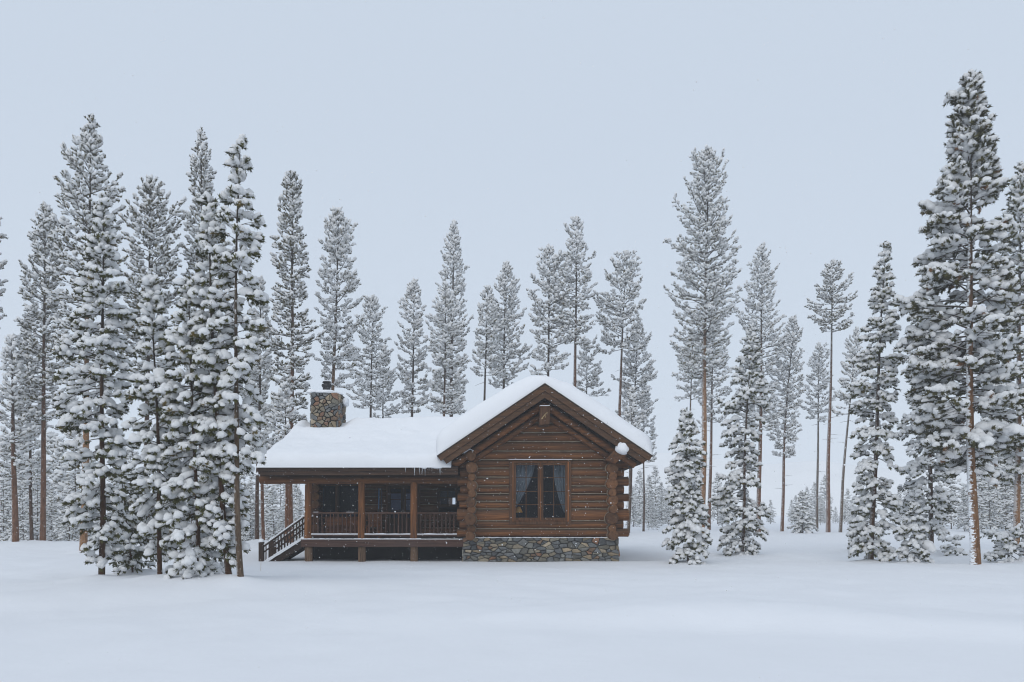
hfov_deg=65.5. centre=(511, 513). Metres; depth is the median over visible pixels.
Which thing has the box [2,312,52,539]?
pine tree
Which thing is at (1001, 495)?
fir tree
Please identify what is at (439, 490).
window
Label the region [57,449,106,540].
fir tree
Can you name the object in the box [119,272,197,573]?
pine tree
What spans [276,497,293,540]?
fir tree
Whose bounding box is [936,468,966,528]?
fir tree
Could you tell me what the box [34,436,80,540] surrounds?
fir tree
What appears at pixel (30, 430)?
pine tree
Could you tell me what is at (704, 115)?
sky
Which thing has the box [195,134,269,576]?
pine tree
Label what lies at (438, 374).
pine tree
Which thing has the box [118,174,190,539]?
pine tree
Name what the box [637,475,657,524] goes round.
fir tree
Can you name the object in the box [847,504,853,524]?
fir tree
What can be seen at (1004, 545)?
young pine
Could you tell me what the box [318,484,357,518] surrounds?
window
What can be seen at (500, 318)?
falling snow
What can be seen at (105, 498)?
pine tree
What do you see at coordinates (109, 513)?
fir tree
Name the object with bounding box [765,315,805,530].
pine tree
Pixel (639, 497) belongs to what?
fir tree
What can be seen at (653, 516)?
fir tree
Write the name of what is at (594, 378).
young pine
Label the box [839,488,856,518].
fir tree
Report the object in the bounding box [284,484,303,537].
fir tree
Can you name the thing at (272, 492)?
fir tree
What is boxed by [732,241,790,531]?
pine tree
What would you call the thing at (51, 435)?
fir tree
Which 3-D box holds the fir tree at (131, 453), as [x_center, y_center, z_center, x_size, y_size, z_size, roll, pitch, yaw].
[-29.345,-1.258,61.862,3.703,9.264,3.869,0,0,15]
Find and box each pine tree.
[0,217,7,319]
[0,333,39,541]
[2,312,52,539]
[14,201,77,540]
[35,113,129,550]
[52,197,138,574]
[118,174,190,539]
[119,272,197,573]
[152,275,243,578]
[171,127,232,448]
[182,190,260,573]
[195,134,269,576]
[239,275,279,538]
[243,317,277,539]
[258,170,326,542]
[264,381,298,542]
[309,205,366,390]
[342,294,397,417]
[390,277,429,416]
[422,219,473,503]
[423,281,468,416]
[470,285,505,400]
[480,260,533,388]
[526,243,579,375]
[547,215,597,386]
[590,249,646,416]
[611,317,658,525]
[623,387,642,534]
[636,382,657,530]
[662,144,742,526]
[674,326,710,464]
[692,301,733,529]
[708,323,770,555]
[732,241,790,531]
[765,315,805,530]
[799,342,835,528]
[804,259,857,531]
[831,326,868,531]
[845,240,904,561]
[893,69,1023,564]
[893,264,965,542]
[980,161,1023,543]
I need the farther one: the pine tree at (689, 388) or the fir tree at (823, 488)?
the fir tree at (823, 488)
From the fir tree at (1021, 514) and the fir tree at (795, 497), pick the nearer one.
the fir tree at (1021, 514)
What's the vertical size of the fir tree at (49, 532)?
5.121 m
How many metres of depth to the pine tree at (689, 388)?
61.85 m
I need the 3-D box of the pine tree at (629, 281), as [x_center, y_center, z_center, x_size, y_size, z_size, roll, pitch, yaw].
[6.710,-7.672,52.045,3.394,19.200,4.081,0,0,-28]
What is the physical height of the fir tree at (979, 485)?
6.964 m
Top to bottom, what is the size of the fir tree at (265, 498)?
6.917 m
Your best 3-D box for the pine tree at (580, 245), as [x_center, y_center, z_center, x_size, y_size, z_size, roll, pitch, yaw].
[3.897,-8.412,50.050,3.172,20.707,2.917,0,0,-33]
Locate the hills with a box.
[0,453,1009,522]
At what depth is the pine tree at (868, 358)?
26.40 m
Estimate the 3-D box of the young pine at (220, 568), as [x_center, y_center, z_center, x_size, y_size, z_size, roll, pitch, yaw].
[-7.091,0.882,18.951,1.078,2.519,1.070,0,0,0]
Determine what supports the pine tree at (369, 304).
on the ground
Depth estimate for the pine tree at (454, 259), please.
55.77 m
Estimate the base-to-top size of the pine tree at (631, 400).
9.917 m
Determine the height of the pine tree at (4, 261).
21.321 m
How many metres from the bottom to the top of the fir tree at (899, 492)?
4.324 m
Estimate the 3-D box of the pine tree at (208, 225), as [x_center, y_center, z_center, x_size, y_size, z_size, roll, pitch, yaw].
[-6.071,-2.341,16.431,1.486,8.585,1.314,0,0,22]
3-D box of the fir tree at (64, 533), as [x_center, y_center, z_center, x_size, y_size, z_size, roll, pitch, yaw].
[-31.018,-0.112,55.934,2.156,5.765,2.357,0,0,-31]
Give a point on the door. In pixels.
(397, 501)
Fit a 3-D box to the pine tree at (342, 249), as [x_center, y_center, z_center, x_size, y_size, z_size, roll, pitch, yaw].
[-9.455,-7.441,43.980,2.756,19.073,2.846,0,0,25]
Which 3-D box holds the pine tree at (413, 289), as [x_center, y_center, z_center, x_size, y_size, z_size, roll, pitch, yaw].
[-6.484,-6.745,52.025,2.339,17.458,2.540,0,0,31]
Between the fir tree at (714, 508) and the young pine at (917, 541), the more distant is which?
the fir tree at (714, 508)
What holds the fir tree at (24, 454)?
on the ground
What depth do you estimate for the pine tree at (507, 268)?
53.54 m
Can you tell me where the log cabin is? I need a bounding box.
[253,375,652,561]
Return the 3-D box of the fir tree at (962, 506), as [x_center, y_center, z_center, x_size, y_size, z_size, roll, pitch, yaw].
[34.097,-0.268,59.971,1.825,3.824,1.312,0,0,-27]
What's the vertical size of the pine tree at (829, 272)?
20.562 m
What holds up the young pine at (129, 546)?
on the ground
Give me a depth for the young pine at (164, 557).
20.00 m
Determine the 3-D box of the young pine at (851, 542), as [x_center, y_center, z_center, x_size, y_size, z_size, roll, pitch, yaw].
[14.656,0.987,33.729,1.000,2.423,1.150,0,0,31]
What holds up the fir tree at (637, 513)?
on the ground
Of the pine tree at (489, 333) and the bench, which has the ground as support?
the pine tree at (489, 333)
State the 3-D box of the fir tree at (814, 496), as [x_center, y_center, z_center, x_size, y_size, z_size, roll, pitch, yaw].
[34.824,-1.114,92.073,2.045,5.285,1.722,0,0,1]
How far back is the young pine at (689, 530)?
25.56 m
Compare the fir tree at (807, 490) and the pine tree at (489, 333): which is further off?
the fir tree at (807, 490)
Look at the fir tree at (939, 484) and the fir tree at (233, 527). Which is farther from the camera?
the fir tree at (939, 484)
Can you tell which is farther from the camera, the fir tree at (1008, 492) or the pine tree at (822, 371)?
the pine tree at (822, 371)
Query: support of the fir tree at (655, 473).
on the ground
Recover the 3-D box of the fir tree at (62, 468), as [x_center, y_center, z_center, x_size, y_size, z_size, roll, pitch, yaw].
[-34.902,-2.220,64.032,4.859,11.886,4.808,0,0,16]
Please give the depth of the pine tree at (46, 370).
40.68 m
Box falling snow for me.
[0,0,1023,680]
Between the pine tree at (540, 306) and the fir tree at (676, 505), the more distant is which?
the fir tree at (676, 505)
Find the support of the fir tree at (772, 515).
on the ground
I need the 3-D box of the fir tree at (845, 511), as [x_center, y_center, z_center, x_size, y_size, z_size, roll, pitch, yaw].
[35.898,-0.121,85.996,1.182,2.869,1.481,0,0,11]
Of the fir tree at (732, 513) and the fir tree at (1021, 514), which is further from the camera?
the fir tree at (732, 513)
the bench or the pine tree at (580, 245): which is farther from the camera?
the pine tree at (580, 245)
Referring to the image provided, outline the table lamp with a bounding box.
[516,507,522,517]
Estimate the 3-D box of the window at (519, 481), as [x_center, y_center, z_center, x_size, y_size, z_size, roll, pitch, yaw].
[0.956,-0.747,27.105,2.144,2.203,0.479,0,0,0]
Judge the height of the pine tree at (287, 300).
19.411 m
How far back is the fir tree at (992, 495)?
53.86 m
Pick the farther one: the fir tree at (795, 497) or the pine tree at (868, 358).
the fir tree at (795, 497)
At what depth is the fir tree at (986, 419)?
71.94 m
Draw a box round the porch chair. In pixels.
[366,514,381,537]
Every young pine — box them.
[107,456,147,574]
[122,489,156,570]
[141,412,202,573]
[195,500,235,573]
[372,344,403,417]
[572,334,610,395]
[661,406,712,564]
[787,490,818,533]
[847,512,861,548]
[888,502,936,562]
[940,534,967,555]
[980,523,1023,562]
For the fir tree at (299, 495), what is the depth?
55.87 m
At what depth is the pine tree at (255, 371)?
41.87 m
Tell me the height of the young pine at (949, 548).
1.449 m
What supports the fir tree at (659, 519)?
on the ground
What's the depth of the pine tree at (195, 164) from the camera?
39.68 m
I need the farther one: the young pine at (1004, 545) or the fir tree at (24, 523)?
the fir tree at (24, 523)
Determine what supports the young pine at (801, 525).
on the ground
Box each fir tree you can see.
[0,423,34,536]
[0,440,38,540]
[0,467,11,540]
[8,473,38,540]
[19,464,56,539]
[33,431,76,539]
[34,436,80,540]
[35,485,66,540]
[46,430,99,540]
[53,472,80,540]
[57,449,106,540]
[88,477,132,540]
[99,447,156,538]
[227,503,244,540]
[232,451,260,538]
[240,481,265,540]
[259,484,276,537]
[264,485,284,540]
[265,484,298,539]
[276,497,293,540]
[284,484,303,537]
[293,490,304,540]
[625,485,642,526]
[631,470,647,522]
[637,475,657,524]
[645,465,664,523]
[646,499,659,529]
[655,482,669,522]
[659,460,678,516]
[660,493,672,525]
[711,472,724,523]
[716,505,729,526]
[724,496,737,522]
[766,500,775,523]
[786,500,792,521]
[788,495,799,523]
[801,486,812,517]
[806,482,820,519]
[813,474,833,520]
[814,495,825,524]
[832,506,838,522]
[838,500,848,523]
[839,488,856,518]
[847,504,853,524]
[888,489,905,522]
[900,484,907,519]
[928,481,950,525]
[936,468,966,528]
[956,486,968,530]
[959,412,1012,519]
[961,458,1001,530]
[977,416,1014,523]
[978,474,1007,531]
[986,463,1023,529]
[994,457,1023,526]
[1008,474,1023,530]
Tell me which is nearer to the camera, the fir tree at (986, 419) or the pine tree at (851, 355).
the pine tree at (851, 355)
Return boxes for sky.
[0,0,1023,501]
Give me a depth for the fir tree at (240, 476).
61.75 m
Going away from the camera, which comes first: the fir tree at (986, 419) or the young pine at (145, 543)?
the young pine at (145, 543)
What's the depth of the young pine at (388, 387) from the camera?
53.91 m
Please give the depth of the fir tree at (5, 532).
61.83 m
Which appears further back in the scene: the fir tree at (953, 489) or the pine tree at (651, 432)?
the fir tree at (953, 489)
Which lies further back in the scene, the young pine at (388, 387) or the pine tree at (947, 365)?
the young pine at (388, 387)
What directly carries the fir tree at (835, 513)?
on the ground
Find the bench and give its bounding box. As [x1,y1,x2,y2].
[323,517,365,537]
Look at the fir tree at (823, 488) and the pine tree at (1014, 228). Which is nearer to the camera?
the pine tree at (1014, 228)
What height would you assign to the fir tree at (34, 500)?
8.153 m
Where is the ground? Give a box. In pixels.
[0,516,1023,681]
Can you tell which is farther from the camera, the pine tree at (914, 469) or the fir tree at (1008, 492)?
the fir tree at (1008, 492)
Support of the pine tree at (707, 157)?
on the ground
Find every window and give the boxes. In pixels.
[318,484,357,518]
[437,488,458,506]
[509,459,571,523]
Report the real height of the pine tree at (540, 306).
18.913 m
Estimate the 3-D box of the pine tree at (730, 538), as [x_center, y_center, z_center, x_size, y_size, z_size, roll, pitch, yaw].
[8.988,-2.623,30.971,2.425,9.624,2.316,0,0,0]
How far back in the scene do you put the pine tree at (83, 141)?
32.54 m
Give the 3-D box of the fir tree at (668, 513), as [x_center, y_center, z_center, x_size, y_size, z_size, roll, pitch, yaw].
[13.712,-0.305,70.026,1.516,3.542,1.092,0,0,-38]
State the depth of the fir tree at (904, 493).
94.10 m
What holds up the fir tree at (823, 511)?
on the ground
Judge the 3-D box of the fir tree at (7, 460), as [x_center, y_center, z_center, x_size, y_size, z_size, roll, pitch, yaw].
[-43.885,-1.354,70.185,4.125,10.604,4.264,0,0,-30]
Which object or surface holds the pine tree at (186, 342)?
on the ground
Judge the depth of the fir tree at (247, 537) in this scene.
59.78 m
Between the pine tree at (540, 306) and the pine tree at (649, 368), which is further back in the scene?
the pine tree at (649, 368)
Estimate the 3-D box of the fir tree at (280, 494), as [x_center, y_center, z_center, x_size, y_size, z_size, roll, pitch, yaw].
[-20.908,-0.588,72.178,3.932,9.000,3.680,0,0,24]
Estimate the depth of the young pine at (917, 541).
25.12 m
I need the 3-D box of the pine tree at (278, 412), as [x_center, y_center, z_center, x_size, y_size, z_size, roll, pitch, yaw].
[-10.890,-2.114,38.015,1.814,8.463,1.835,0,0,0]
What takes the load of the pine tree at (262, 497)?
on the ground
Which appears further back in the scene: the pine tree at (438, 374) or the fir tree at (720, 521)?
the fir tree at (720, 521)
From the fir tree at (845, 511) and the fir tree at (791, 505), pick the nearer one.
the fir tree at (845, 511)
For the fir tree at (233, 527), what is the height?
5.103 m
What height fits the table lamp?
0.466 m
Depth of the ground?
11.74 m
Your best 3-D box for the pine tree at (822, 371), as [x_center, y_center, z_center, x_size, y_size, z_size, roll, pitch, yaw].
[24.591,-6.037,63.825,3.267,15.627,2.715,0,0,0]
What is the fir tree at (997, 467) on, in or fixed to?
on the ground
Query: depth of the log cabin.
27.00 m
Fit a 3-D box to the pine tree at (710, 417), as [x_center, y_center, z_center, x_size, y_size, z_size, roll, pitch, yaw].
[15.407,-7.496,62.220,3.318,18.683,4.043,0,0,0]
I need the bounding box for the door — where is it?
[386,484,420,533]
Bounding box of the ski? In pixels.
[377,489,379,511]

